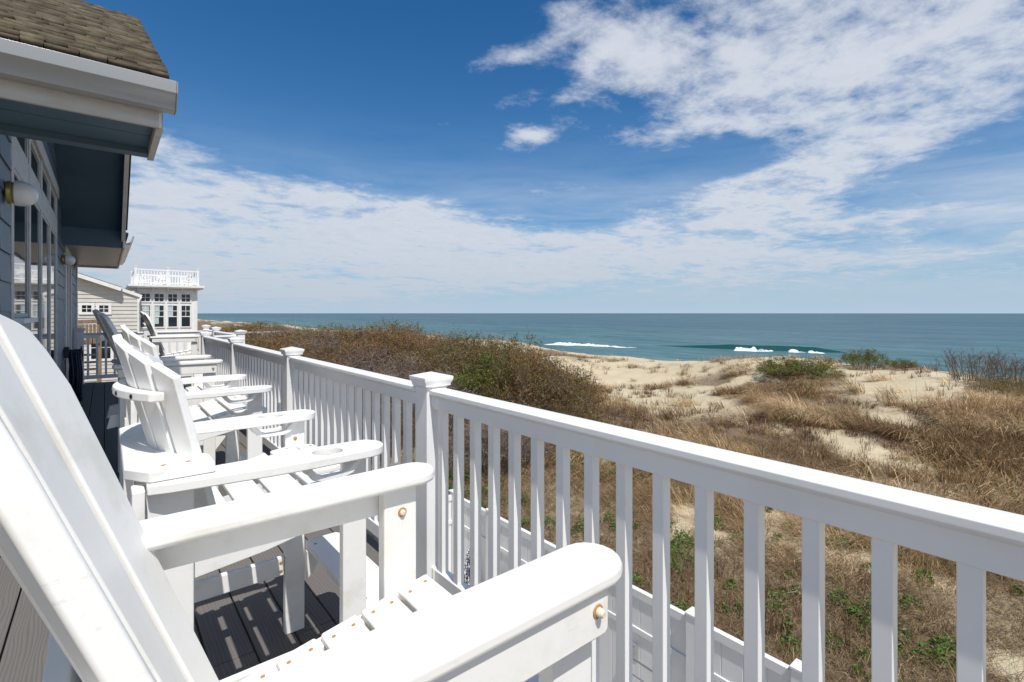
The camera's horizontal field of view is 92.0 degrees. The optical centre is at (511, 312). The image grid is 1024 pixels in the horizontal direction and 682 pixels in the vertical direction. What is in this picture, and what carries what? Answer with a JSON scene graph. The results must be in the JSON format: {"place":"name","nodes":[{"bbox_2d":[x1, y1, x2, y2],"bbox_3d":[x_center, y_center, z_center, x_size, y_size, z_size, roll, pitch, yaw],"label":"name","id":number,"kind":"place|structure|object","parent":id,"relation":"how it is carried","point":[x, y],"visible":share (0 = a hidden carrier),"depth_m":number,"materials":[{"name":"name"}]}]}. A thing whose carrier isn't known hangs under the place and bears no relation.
{"place":"outdoors","nodes":[
{"label":"outdoors","id":0,"kind":"place"},
{"bbox_2d":[0,0,177,557],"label":"beach house","id":1,"kind":"structure","parent":0,"point":[88,95],"depth_m":2.83,"materials":[{"name":"grey"}]},
{"bbox_2d":[14,168,27,317],"bbox_3d":[-3.184,-0.420,3.195,0.015,0.900,0.750,0,0,-39],"label":"window","id":2,"kind":"structure","parent":1,"relation":"in","point":[20,212],"depth_m":3.22,"materials":[{"name":"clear glass"}]},
{"bbox_2d":[15,137,27,161],"bbox_3d":[-3.184,-1.170,3.195,0.015,0.240,0.750,0,0,-39],"label":"window","id":3,"kind":"structure","parent":1,"relation":"in","point":[22,142],"depth_m":3.33,"materials":[{"name":"white glass"}]},
{"bbox_2d":[5,180,38,205],"bbox_3d":[-2.671,-0.650,2.697,0.125,0.138,0.138,0,0,-40],"label":"wall lamp","id":4,"kind":"object","parent":1,"relation":"attached to","point":[19,193],"visible":1,"depth_m":2.66,"materials":[{"name":"white glass"}]},
{"bbox_2d":[9,136,58,364],"bbox_3d":[-3.995,-0.080,4.197,0.034,2.660,3.600,0,0,-39],"label":"window frame","id":5,"kind":"structure","parent":1,"relation":"in","point":[19,162],"depth_m":4.02,"materials":[{"name":"white wood"}]},
{"bbox_2d":[31,203,39,341],"bbox_3d":[-3.731,0.140,3.858,0.015,2.020,0.750,0,0,-39],"label":"window","id":6,"kind":"structure","parent":1,"relation":"in","point":[35,211],"depth_m":3.91,"materials":[{"name":"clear glass"}]},
{"bbox_2d":[31,139,39,185],"bbox_3d":[-3.731,-1.170,3.858,0.015,0.240,0.750,0,0,-39],"label":"window","id":7,"kind":"structure","parent":1,"relation":"in","point":[35,160],"depth_m":3.91,"materials":[{"name":"white glass"}]},
{"bbox_2d":[43,215,48,352],"bbox_3d":[-4.278,0.140,4.522,0.015,2.020,0.750,0,0,-39],"label":"window","id":8,"kind":"structure","parent":1,"relation":"in","point":[45,223],"depth_m":4.58,"materials":[{"name":"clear glass"}]},
{"bbox_2d":[43,168,48,202],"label":"window","id":9,"kind":"structure","parent":1,"relation":"in","point":[45,179],"depth_m":4.58,"materials":[{"name":"white glass"}]},
{"bbox_2d":[51,228,55,362],"bbox_3d":[-4.825,0.140,5.185,0.015,2.020,0.750,0,0,-39],"label":"window","id":10,"kind":"structure","parent":1,"relation":"in","point":[53,236],"depth_m":5.29,"materials":[{"name":"white glass"}]},
{"bbox_2d":[51,187,55,216],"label":"window","id":11,"kind":"structure","parent":1,"relation":"in","point":[53,198],"depth_m":5.29,"materials":[{"name":"white glass"}]},
{"bbox_2d":[64,246,71,381],"bbox_3d":[-6.450,0.170,7.176,0.038,2.160,1.420,0,0,-39],"label":"door","id":12,"kind":"structure","parent":1,"relation":"in","point":[68,269],"depth_m":7.14,"materials":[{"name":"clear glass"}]},
{"bbox_2d":[62,255,74,265],"bbox_3d":[-5.533,-0.660,6.169,0.125,0.138,0.138,0,0,-40],"label":"wall lamp","id":13,"kind":"object","parent":1,"relation":"attached to","point":[68,260],"visible":1,"depth_m":6.13,"materials":[{"name":"white glass"}]},
{"bbox_2d":[64,346,83,405],"bbox_3d":[-5.827,0.845,6.574,0.191,0.790,0.257,0,0,-40],"label":"garden hose","id":14,"kind":"object","parent":1,"relation":"hanging from","point":[74,357],"visible":0.82,"depth_m":6.51,"materials":[{"name":"black rubber"}]},
{"bbox_2d":[78,0,1023,312],"label":"sky","id":15,"kind":"structure","parent":0,"point":[314,156],"materials":[{"name":"blue"}]},
{"bbox_2d":[197,319,1023,681],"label":"dune ground","id":16,"kind":"structure","parent":0,"point":[707,383],"depth_m":13.54,"materials":[{"name":"beige sand"}]},
{"bbox_2d":[78,319,101,382],"bbox_3d":[-11.530,2.205,13.201,1.004,4.090,1.240,0,0,-40],"label":"wooden stair","id":17,"kind":"object","parent":16,"relation":"on","point":[83,323],"visible":0.25,"depth_m":12.98,"materials":[{"name":"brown wood"}]},
{"bbox_2d":[78,273,141,382],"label":"neighbour house","id":18,"kind":"structure","parent":16,"relation":"on","point":[117,305],"depth_m":26.61,"materials":[{"name":"grey wood"}]},
{"bbox_2d":[79,303,94,314],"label":"window","id":19,"kind":"structure","parent":18,"relation":"in","point":[84,308],"depth_m":26.11,"materials":[{"name":"white glass"}]},
{"bbox_2d":[89,338,113,360],"bbox_3d":[-22.027,1.850,26.485,1.060,1.460,0.045,0,0,-39],"label":"window","id":20,"kind":"structure","parent":18,"relation":"in","point":[92,348],"depth_m":26.56,"materials":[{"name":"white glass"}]},
{"bbox_2d":[96,303,111,313],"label":"window","id":21,"kind":"structure","parent":18,"relation":"in","point":[106,308],"depth_m":26.59,"materials":[{"name":"white glass"}]},
{"bbox_2d":[125,266,204,354],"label":"neighbour house","id":22,"kind":"structure","parent":16,"relation":"on","point":[168,307],"depth_m":30.11,"materials":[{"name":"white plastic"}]},
{"bbox_2d":[139,292,150,301],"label":"window","id":23,"kind":"structure","parent":22,"relation":"in","point":[146,297],"depth_m":29.33,"materials":[{"name":"white glass"}]},
{"bbox_2d":[140,304,150,327],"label":"window","id":24,"kind":"structure","parent":22,"relation":"in","point":[146,308],"depth_m":29.32,"materials":[{"name":"white glass"}]},
{"bbox_2d":[140,273,151,284],"bbox_3d":[-22.569,-2.076,30.513,0.696,0.792,0.515,0,0,-40],"label":"adirondack chair","id":25,"kind":"object","parent":22,"relation":"on","point":[146,280],"visible":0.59,"depth_m":30.37,"materials":[{"name":"paint"}]},
{"bbox_2d":[153,293,164,302],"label":"window","id":26,"kind":"structure","parent":22,"relation":"in","point":[157,297],"depth_m":29.76,"materials":[{"name":"white glass"}]},
{"bbox_2d":[153,304,164,327],"bbox_3d":[-21.245,0.190,29.761,0.580,1.420,0.045,0,0,-39],"label":"window","id":27,"kind":"structure","parent":22,"relation":"in","point":[158,309],"depth_m":29.76,"materials":[{"name":"white glass"}]},
{"bbox_2d":[155,275,166,284],"bbox_3d":[-22.321,-2.050,31.493,0.598,0.739,0.613,0,0,21],"label":"adirondack chair","id":28,"kind":"object","parent":22,"relation":"on","point":[159,279],"visible":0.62,"depth_m":31.53,"materials":[{"name":"paint"}]},
{"bbox_2d":[167,293,177,302],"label":"window","id":29,"kind":"structure","parent":22,"relation":"in","point":[171,297],"depth_m":30.18,"materials":[{"name":"white glass"}]},
{"bbox_2d":[167,304,177,327],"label":"window","id":30,"kind":"structure","parent":22,"relation":"in","point":[172,310],"depth_m":30.17,"materials":[{"name":"white glass"}]},
{"bbox_2d":[180,293,190,302],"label":"window","id":31,"kind":"structure","parent":22,"relation":"in","point":[184,297],"depth_m":30.60,"materials":[{"name":"white glass"}]},
{"bbox_2d":[180,305,190,327],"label":"window","id":32,"kind":"structure","parent":22,"relation":"in","point":[185,310],"depth_m":30.61,"materials":[{"name":"white glass"}]},
{"bbox_2d":[181,275,191,285],"bbox_3d":[-20.826,-2.076,31.561,0.696,0.792,0.515,0,0,-40],"label":"adirondack chair","id":33,"kind":"object","parent":22,"relation":"on","point":[186,281],"visible":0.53,"depth_m":31.50,"materials":[{"name":"paint"}]},
{"bbox_2d":[202,322,266,335],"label":"dune shrub","id":34,"kind":"object","parent":16,"relation":"on","point":[247,328],"visible":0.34,"depth_m":65.51,"materials":[{"name":"brown plant"}]},
{"bbox_2d":[197,331,279,348],"bbox_3d":[-17.467,2.835,32.000,0.118,3.230,5.234,0,0,39],"label":"boardwalk rail","id":35,"kind":"object","parent":16,"relation":"on","point":[230,332],"depth_m":31.47,"materials":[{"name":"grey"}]},
{"bbox_2d":[230,320,291,330],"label":"dune shrub","id":36,"kind":"object","parent":16,"relation":"on","point":[262,323],"visible":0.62,"depth_m":79.92,"materials":[{"name":"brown plant"}]},
{"bbox_2d":[246,326,281,338],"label":"dune shrub","id":37,"kind":"object","parent":16,"relation":"on","point":[264,332],"visible":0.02,"depth_m":26.95,"materials":[{"name":"brown plant"}]},
{"bbox_2d":[245,328,303,344],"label":"dune shrub","id":38,"kind":"object","parent":16,"relation":"on","point":[251,334],"visible":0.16,"depth_m":23.96,"materials":[{"name":"brown plant"}]},
{"bbox_2d":[247,333,309,355],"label":"dune shrub","id":39,"kind":"object","parent":16,"relation":"on","point":[268,345],"visible":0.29,"depth_m":20.71,"materials":[{"name":"brown plant"}]},
{"bbox_2d":[245,324,317,344],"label":"dune shrub","id":40,"kind":"object","parent":16,"relation":"on","point":[288,327],"visible":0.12,"depth_m":24.65,"materials":[{"name":"brown plant"}]},
{"bbox_2d":[252,330,323,348],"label":"dune shrub","id":41,"kind":"object","parent":16,"relation":"on","point":[288,334],"visible":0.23,"depth_m":21.95,"materials":[{"name":"brown plant"}]},
{"bbox_2d":[269,340,334,361],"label":"dune shrub","id":42,"kind":"object","parent":16,"relation":"on","point":[307,349],"visible":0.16,"depth_m":18.84,"materials":[{"name":"brown plant"}]},
{"bbox_2d":[279,322,351,340],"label":"dune shrub","id":43,"kind":"object","parent":16,"relation":"on","point":[301,330],"visible":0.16,"depth_m":23.77,"materials":[{"name":"brown plant"}]},
{"bbox_2d":[279,325,359,361],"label":"dune shrub","id":44,"kind":"object","parent":16,"relation":"on","point":[319,344],"visible":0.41,"depth_m":19.44,"materials":[{"name":"brown plant"}]},
{"bbox_2d":[301,349,360,368],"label":"dune shrub","id":45,"kind":"object","parent":16,"relation":"on","point":[319,356],"visible":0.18,"depth_m":17.50,"materials":[{"name":"brown plant"}]},
{"bbox_2d":[298,327,386,358],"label":"dune shrub","id":46,"kind":"object","parent":16,"relation":"on","point":[344,337],"visible":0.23,"depth_m":20.30,"materials":[{"name":"brown plant"}]},
{"bbox_2d":[304,321,394,350],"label":"dune shrub","id":47,"kind":"object","parent":16,"relation":"on","point":[345,329],"visible":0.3,"depth_m":21.36,"materials":[{"name":"brown plant"}]},
{"bbox_2d":[346,391,391,438],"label":"dune shrub","id":48,"kind":"object","parent":16,"relation":"on","point":[371,410],"visible":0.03,"depth_m":14.04,"materials":[{"name":"brown plant"}]},
{"bbox_2d":[322,334,417,371],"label":"dune shrub","id":49,"kind":"object","parent":16,"relation":"on","point":[364,349],"visible":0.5,"depth_m":18.61,"materials":[{"name":"brown plant"}]},
{"bbox_2d":[333,338,415,393],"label":"dune shrub","id":50,"kind":"object","parent":16,"relation":"on","point":[364,367],"visible":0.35,"depth_m":17.29,"materials":[{"name":"brown plant"}]},
{"bbox_2d":[331,321,428,363],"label":"dune shrub","id":51,"kind":"object","parent":16,"relation":"on","point":[377,337],"visible":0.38,"depth_m":20.53,"materials":[{"name":"brown plant"}]},
{"bbox_2d":[346,410,414,459],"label":"dune shrub","id":52,"kind":"object","parent":16,"relation":"on","point":[413,429],"visible":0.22,"depth_m":12.50,"materials":[{"name":"brown plant"}]},
{"bbox_2d":[358,317,434,342],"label":"dune shrub","id":53,"kind":"object","parent":16,"relation":"on","point":[398,327],"visible":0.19,"depth_m":23.56,"materials":[{"name":"brown plant"}]},
{"bbox_2d":[362,348,445,408],"bbox_3d":[-3.277,2.092,15.922,3.798,1.904,3.728,0,0,11],"label":"dune shrub","id":54,"kind":"object","parent":16,"relation":"on","point":[406,376],"visible":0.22,"depth_m":15.80,"materials":[{"name":"brown plant"}]},
{"bbox_2d":[370,326,451,370],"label":"dune shrub","id":55,"kind":"object","parent":16,"relation":"on","point":[411,344],"visible":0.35,"depth_m":19.58,"materials":[{"name":"brown plant"}]},
{"bbox_2d":[378,343,456,379],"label":"dune shrub","id":56,"kind":"object","parent":16,"relation":"on","point":[403,355],"visible":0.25,"depth_m":17.14,"materials":[{"name":"brown plant"}]},
{"bbox_2d":[396,329,478,355],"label":"dune shrub","id":57,"kind":"object","parent":16,"relation":"on","point":[437,338],"visible":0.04,"depth_m":22.83,"materials":[{"name":"brown plant"}]},
{"bbox_2d":[392,333,491,374],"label":"dune shrub","id":58,"kind":"object","parent":16,"relation":"on","point":[433,340],"visible":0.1,"depth_m":18.38,"materials":[{"name":"brown plant"}]},
{"bbox_2d":[390,361,500,432],"bbox_3d":[-1.890,2.295,13.933,3.506,1.813,3.441,0,0,4],"label":"dune shrub","id":59,"kind":"object","parent":16,"relation":"on","point":[450,387],"visible":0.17,"depth_m":13.77,"materials":[{"name":"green plant"}]},
{"bbox_2d":[400,340,516,389],"bbox_3d":[-1.252,1.757,15.989,3.868,1.820,3.890,0,0,39],"label":"dune shrub","id":60,"kind":"object","parent":16,"relation":"on","point":[456,358],"visible":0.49,"depth_m":15.51,"materials":[{"name":"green plant"}]},
{"bbox_2d":[424,323,521,374],"bbox_3d":[-1.202,1.563,17.617,3.927,2.450,3.579,0,0,-1],"label":"dune shrub","id":61,"kind":"object","parent":16,"relation":"on","point":[478,346],"visible":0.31,"depth_m":17.26,"materials":[{"name":"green plant"}]},
{"bbox_2d":[448,419,530,481],"bbox_3d":[-0.674,3.023,11.811,2.580,1.632,2.630,0,0,26],"label":"dune shrub","id":62,"kind":"object","parent":16,"relation":"on","point":[466,453],"visible":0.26,"depth_m":11.45,"materials":[{"name":"brown plant"}]},
{"bbox_2d":[448,349,536,400],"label":"dune shrub","id":63,"kind":"object","parent":16,"relation":"on","point":[481,377],"visible":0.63,"depth_m":13.99,"materials":[{"name":"green plant"}]},
{"bbox_2d":[465,331,551,385],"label":"dune shrub","id":64,"kind":"object","parent":16,"relation":"on","point":[512,341],"visible":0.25,"depth_m":15.84,"materials":[{"name":"brown plant"}]},
{"bbox_2d":[464,396,555,470],"bbox_3d":[0.170,2.848,12.133,2.922,1.632,2.867,0,0,35],"label":"dune shrub","id":65,"kind":"object","parent":16,"relation":"on","point":[525,441],"visible":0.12,"depth_m":11.63,"materials":[{"name":"brown plant"}]},
{"bbox_2d":[476,339,569,410],"bbox_3d":[0.436,1.887,14.186,2.870,2.285,2.860,0,0,-31],"label":"dune shrub","id":66,"kind":"object","parent":16,"relation":"on","point":[521,361],"visible":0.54,"depth_m":13.80,"materials":[{"name":"brown plant"}]},
{"bbox_2d":[499,345,576,392],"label":"dune shrub","id":67,"kind":"object","parent":16,"relation":"on","point":[542,360],"visible":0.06,"depth_m":16.22,"materials":[{"name":"brown plant"}]},
{"bbox_2d":[495,350,602,417],"bbox_3d":[0.916,2.136,13.439,3.273,2.215,3.292,0,0,-44],"label":"dune shrub","id":68,"kind":"object","parent":16,"relation":"on","point":[556,385],"visible":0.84,"depth_m":13.07,"materials":[{"name":"green plant"}]},
{"bbox_2d":[529,360,611,414],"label":"dune shrub","id":69,"kind":"object","parent":16,"relation":"on","point":[595,389],"visible":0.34,"depth_m":14.23,"materials":[{"name":"green plant"}]},
{"bbox_2d":[537,371,609,412],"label":"dune shrub","id":70,"kind":"object","parent":16,"relation":"on","point":[587,393],"visible":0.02,"depth_m":15.76,"materials":[{"name":"brown plant"}]},
{"bbox_2d":[544,393,616,458],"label":"dune shrub","id":71,"kind":"object","parent":16,"relation":"on","point":[589,416],"visible":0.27,"depth_m":12.52,"materials":[{"name":"brown plant"}]},
{"bbox_2d":[590,396,637,426],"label":"crest shrub","id":72,"kind":"object","parent":16,"relation":"on","point":[615,416],"visible":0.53,"depth_m":14.42,"materials":[{"name":"brown plant"}]},
{"bbox_2d":[448,489,801,681],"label":"privacy fence","id":73,"kind":"object","parent":16,"relation":"on","point":[728,658],"visible":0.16,"depth_m":4.18,"materials":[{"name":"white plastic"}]},
{"bbox_2d":[464,549,469,585],"bbox_3d":[-0.522,3.409,6.075,0.052,1.002,0.400,0,0,-40],"label":"beach towel","id":74,"kind":"object","parent":73,"relation":"hanging from","point":[467,572],"visible":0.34,"depth_m":6.10,"materials":[{"name":"fabric"}]},
{"bbox_2d":[632,643,651,681],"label":"towel rack","id":75,"kind":"object","parent":73,"relation":"attached to","point":[634,655],"visible":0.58,"depth_m":4.22,"materials":[{"name":"silver metal"}]},
{"bbox_2d":[610,400,651,420],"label":"crest shrub","id":76,"kind":"object","parent":16,"relation":"on","point":[638,410],"visible":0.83,"depth_m":17.96,"materials":[{"name":"brown plant"}]},
{"bbox_2d":[326,348,1023,681],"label":"dune grass","id":77,"kind":"structure","parent":16,"relation":"on","point":[993,419],"depth_m":11.42,"materials":[{"name":"brown plant"}]},
{"bbox_2d":[448,452,1023,681],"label":"ground weeds","id":78,"kind":"object","parent":16,"relation":"on","point":[907,599],"visible":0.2,"depth_m":6.99,"materials":[{"name":"green plant"}]},
{"bbox_2d":[752,355,846,381],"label":"crest shrub","id":79,"kind":"object","parent":16,"relation":"on","point":[799,368],"visible":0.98,"depth_m":25.88,"materials":[{"name":"green plant"}]},
{"bbox_2d":[830,347,896,369],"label":"crest shrub","id":80,"kind":"object","parent":16,"relation":"on","point":[868,355],"visible":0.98,"depth_m":27.74,"materials":[{"name":"green plant"}]},
{"bbox_2d":[891,358,920,367],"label":"crest shrub","id":81,"kind":"object","parent":16,"relation":"on","point":[903,363],"visible":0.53,"depth_m":29.36,"materials":[{"name":"green plant"}]},
{"bbox_2d":[931,345,1023,384],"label":"crest shrub","id":82,"kind":"object","parent":16,"relation":"on","point":[961,364],"visible":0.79,"depth_m":21.90,"materials":[{"name":"brown plant"}]},
{"bbox_2d":[960,349,1023,390],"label":"crest shrub","id":83,"kind":"object","parent":16,"relation":"on","point":[1005,369],"visible":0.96,"depth_m":20.28,"materials":[{"name":"brown plant"}]},
{"bbox_2d":[962,374,1023,400],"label":"crest shrub","id":84,"kind":"object","parent":16,"relation":"on","point":[987,383],"visible":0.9,"depth_m":18.51,"materials":[{"name":"plant"}]},
{"bbox_2d":[197,313,1023,380],"bbox_3d":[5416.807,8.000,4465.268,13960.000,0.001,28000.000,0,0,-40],"label":"sea","id":85,"kind":"structure","parent":0,"point":[923,339],"depth_m":226.09,"materials":[{"name":"liquid"}]},
{"bbox_2d":[544,342,635,347],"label":"sea foam","id":86,"kind":"object","parent":85,"relation":"on","point":[573,344],"visible":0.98,"depth_m":120.88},
{"bbox_2d":[653,344,847,352],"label":"breaking wave","id":87,"kind":"object","parent":85,"relation":"on","point":[775,348],"visible":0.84,"depth_m":106.70,"materials":[{"name":"teal liquid"}]},
{"bbox_2d":[734,347,772,351],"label":"sea foam","id":88,"kind":"object","parent":85,"relation":"on","point":[753,349],"visible":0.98,"depth_m":103.74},
{"bbox_2d":[788,349,801,352],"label":"sea foam","id":89,"kind":"object","parent":85,"relation":"on","point":[794,350],"visible":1,"depth_m":100.08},
{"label":"patio","id":90,"kind":"structure","parent":0,"visible":0},
{"bbox_2d":[104,381,378,542],"bbox_3d":[-2.280,2.702,3.725,2.060,2.896,14.650,0,0,-40],"label":"deck rim","id":91,"kind":"object","parent":90,"relation":"on","point":[373,536],"depth_m":2.86,"materials":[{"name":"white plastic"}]},
{"bbox_2d":[0,384,203,660],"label":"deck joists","id":92,"kind":"object","parent":91,"relation":"attached to","point":[104,452],"depth_m":5.29,"materials":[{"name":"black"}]},
{"bbox_2d":[0,376,378,681],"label":"deck","id":93,"kind":"structure","parent":92,"relation":"on","point":[240,630],"depth_m":2.04,"materials":[{"name":"grey wood"}]},
{"bbox_2d":[75,325,210,383],"bbox_3d":[-6.840,0.740,9.265,2.032,1.018,0.142,0,0,-40],"label":"railing","id":94,"kind":"object","parent":93,"relation":"on","point":[81,335],"visible":0.46,"depth_m":8.87,"materials":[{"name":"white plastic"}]},
{"bbox_2d":[92,309,224,488],"bbox_3d":[-2.701,0.611,3.851,0.870,1.277,0.644,0,0,-40],"label":"adirondack chair","id":95,"kind":"object","parent":93,"relation":"on","point":[197,365],"visible":0.44,"depth_m":3.72,"materials":[{"name":"paint"}]},
{"bbox_2d":[140,311,200,386],"bbox_3d":[-5.478,0.611,7.990,0.870,1.277,0.644,0,0,-40],"label":"adirondack chair","id":96,"kind":"object","parent":93,"relation":"on","point":[156,339],"visible":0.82,"depth_m":7.79,"materials":[{"name":"paint"}]},
{"bbox_2d":[120,324,271,501],"bbox_3d":[-1.721,0.653,2.768,0.747,1.191,0.766,0,0,-40],"label":"adirondack chair","id":97,"kind":"object","parent":93,"relation":"on","point":[232,400],"visible":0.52,"depth_m":2.65,"materials":[{"name":"paint"}]},
{"bbox_2d":[204,327,246,343],"bbox_3d":[-5.141,0.748,8.475,0.414,1.004,3.290,0,0,-40],"label":"railing","id":98,"kind":"object","parent":93,"relation":"on","point":[216,332],"visible":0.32,"depth_m":7.33,"materials":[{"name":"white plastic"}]},
{"bbox_2d":[111,334,382,681],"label":"adirondack chair","id":99,"kind":"object","parent":93,"relation":"on","point":[169,466],"visible":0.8,"depth_m":1.36,"materials":[{"name":"paint"}]},
{"bbox_2d":[0,314,622,681],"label":"adirondack chair","id":100,"kind":"object","parent":93,"relation":"on","point":[88,556],"visible":1,"depth_m":0.67,"materials":[{"name":"paint"}]},
{"bbox_2d":[199,331,1023,681],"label":"railing","id":101,"kind":"object","parent":93,"relation":"on","point":[975,543],"visible":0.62,"depth_m":1.29,"materials":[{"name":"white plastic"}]}
]}

